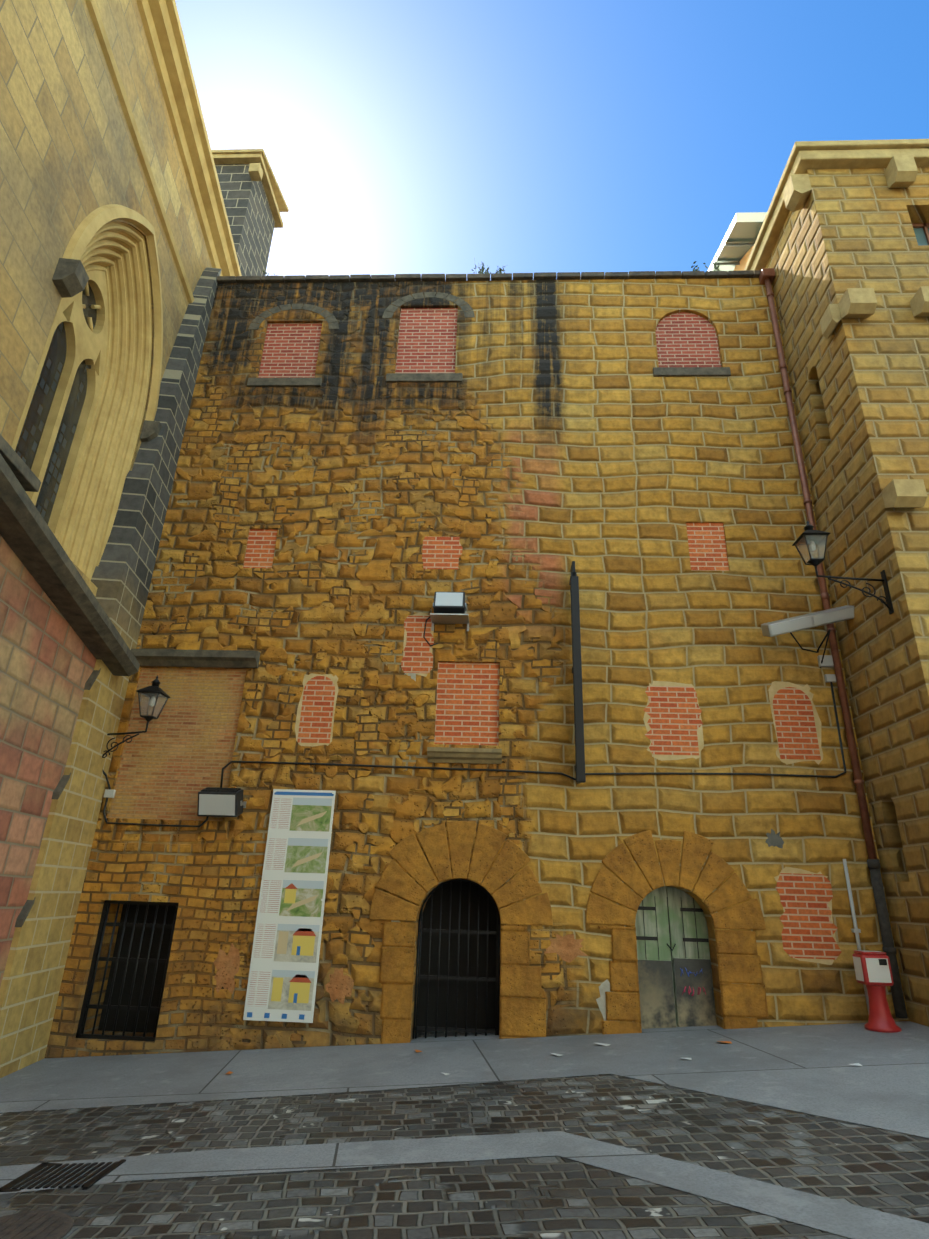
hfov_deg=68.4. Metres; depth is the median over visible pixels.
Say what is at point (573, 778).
wall cables
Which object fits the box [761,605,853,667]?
long floodlight fixture
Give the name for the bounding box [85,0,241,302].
church cornice and stringcourse
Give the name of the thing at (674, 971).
wooden door leaves
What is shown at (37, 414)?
church window glass
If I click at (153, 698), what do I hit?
lantern
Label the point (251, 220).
church turret
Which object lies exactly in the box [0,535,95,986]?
red church wall
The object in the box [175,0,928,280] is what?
sky
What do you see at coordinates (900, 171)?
tower corbels
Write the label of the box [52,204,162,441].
church window hoodmould
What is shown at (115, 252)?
church window reveal mouldings
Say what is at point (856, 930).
pole
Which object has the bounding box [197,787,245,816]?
floodlight
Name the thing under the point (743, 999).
door arch stones
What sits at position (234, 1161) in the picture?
pavement strip
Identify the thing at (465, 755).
moulded window sill
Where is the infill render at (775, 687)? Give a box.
[768,681,822,764]
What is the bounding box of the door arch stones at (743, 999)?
[586,830,768,1034]
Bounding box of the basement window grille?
[76,900,178,1041]
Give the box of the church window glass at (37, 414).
[15,282,101,524]
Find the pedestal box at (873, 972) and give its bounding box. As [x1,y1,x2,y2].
[853,950,901,1032]
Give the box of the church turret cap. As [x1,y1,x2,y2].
[211,149,288,227]
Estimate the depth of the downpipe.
8.71 m
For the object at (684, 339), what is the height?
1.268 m
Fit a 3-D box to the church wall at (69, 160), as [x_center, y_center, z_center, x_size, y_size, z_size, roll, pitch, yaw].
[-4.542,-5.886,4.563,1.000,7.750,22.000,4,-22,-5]
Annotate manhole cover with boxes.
[0,1211,73,1238]
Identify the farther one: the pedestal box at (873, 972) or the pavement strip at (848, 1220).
the pedestal box at (873, 972)
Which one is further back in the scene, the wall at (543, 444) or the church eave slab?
the wall at (543, 444)
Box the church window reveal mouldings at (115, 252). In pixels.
[11,221,153,580]
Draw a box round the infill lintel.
[131,649,260,667]
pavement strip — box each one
[0,1131,559,1193]
[557,1131,928,1238]
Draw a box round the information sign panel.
[243,789,335,1022]
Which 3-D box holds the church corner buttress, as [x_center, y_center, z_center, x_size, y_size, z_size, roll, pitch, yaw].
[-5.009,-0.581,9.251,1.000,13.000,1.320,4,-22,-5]
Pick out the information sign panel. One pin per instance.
(282, 978)
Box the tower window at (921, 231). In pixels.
[912,223,928,245]
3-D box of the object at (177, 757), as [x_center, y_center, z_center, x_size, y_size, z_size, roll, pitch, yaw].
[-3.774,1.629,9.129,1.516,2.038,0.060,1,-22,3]
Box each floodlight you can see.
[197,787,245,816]
[430,592,468,630]
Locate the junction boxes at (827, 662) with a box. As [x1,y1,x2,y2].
[104,655,836,797]
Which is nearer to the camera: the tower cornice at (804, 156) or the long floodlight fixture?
the long floodlight fixture
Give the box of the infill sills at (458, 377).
[247,367,730,386]
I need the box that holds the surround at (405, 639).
[403,613,433,676]
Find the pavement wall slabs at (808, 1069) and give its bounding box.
[0,1021,928,1137]
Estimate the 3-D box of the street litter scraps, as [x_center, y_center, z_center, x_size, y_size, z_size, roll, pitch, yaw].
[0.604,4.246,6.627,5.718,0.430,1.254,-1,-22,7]
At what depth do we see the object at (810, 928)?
7.96 m
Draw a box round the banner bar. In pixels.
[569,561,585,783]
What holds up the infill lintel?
attached to the wall at (543, 444)
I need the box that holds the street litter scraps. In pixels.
[226,1041,861,1074]
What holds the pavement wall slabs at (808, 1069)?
on the ground cobbles
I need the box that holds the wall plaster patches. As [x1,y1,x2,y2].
[213,673,783,1020]
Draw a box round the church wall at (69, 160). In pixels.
[0,0,211,595]
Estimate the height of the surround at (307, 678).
1.001 m
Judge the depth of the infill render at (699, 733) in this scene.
8.81 m
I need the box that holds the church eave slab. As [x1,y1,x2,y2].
[0,434,40,491]
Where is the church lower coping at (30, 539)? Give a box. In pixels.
[0,454,139,675]
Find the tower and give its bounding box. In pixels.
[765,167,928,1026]
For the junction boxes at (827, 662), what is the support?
attached to the wall at (543, 444)
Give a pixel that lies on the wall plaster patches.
(339, 986)
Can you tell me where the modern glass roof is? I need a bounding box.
[708,212,766,270]
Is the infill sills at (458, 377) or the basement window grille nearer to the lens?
the basement window grille
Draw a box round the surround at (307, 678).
[295,673,338,746]
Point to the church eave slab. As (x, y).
(27, 478)
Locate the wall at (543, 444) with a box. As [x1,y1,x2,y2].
[45,278,908,1057]
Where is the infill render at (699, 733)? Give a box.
[643,681,703,760]
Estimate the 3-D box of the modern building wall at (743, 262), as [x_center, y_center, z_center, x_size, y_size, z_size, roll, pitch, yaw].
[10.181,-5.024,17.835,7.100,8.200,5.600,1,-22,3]
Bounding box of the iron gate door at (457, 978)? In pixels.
[412,879,499,1038]
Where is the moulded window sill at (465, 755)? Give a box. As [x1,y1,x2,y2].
[427,747,501,763]
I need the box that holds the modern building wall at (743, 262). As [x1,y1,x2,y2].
[734,246,752,270]
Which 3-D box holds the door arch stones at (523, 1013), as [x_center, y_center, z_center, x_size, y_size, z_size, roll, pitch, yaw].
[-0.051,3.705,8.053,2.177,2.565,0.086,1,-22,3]
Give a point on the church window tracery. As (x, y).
(86, 343)
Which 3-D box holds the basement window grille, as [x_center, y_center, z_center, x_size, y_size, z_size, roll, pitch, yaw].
[-3.967,4.146,8.138,0.970,1.470,0.040,1,-22,3]
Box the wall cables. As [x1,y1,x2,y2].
[102,617,846,826]
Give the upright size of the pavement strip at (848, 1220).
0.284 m
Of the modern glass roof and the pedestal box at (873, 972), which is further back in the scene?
the modern glass roof
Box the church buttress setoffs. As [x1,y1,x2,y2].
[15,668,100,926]
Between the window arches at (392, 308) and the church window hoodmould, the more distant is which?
the window arches at (392, 308)
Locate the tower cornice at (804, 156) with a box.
[744,139,928,270]
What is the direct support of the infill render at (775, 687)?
attached to the wall at (543, 444)
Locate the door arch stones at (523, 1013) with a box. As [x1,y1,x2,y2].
[369,821,552,1043]
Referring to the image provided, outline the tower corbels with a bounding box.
[783,155,928,507]
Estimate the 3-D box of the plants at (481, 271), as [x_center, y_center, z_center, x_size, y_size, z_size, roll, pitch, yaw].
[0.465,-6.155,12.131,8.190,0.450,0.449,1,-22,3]
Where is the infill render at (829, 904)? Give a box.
[774,867,835,964]
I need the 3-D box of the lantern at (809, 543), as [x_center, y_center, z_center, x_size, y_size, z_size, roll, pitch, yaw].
[4.526,-0.648,8.204,0.949,1.234,0.330,1,-22,3]
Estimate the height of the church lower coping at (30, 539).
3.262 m
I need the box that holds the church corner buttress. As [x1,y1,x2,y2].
[0,267,221,1077]
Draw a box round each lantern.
[102,675,170,757]
[792,520,893,613]
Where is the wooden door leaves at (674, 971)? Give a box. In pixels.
[635,887,716,1028]
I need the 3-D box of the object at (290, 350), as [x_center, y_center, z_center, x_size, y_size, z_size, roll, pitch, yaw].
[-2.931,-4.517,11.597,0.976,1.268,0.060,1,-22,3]
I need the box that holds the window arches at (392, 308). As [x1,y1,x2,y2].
[248,292,474,329]
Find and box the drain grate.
[0,1159,125,1191]
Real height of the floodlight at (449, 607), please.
0.502 m
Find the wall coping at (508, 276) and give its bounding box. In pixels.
[217,270,760,282]
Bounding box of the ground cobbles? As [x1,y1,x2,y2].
[0,1029,928,1238]
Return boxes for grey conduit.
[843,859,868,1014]
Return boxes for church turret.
[215,164,274,276]
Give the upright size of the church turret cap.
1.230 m
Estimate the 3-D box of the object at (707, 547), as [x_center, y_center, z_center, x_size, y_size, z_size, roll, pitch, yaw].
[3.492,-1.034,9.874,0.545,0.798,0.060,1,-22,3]
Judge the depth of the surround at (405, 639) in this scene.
9.47 m
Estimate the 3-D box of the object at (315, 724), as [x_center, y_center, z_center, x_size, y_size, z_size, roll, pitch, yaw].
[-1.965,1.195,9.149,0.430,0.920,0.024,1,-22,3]
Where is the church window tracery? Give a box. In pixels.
[13,270,107,537]
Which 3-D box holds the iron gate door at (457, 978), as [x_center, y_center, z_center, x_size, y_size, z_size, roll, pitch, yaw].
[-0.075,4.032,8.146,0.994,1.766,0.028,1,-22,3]
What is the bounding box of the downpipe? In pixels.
[759,268,907,1018]
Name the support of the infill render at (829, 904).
attached to the wall at (543, 444)
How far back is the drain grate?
4.17 m
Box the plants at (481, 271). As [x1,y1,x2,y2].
[262,255,721,275]

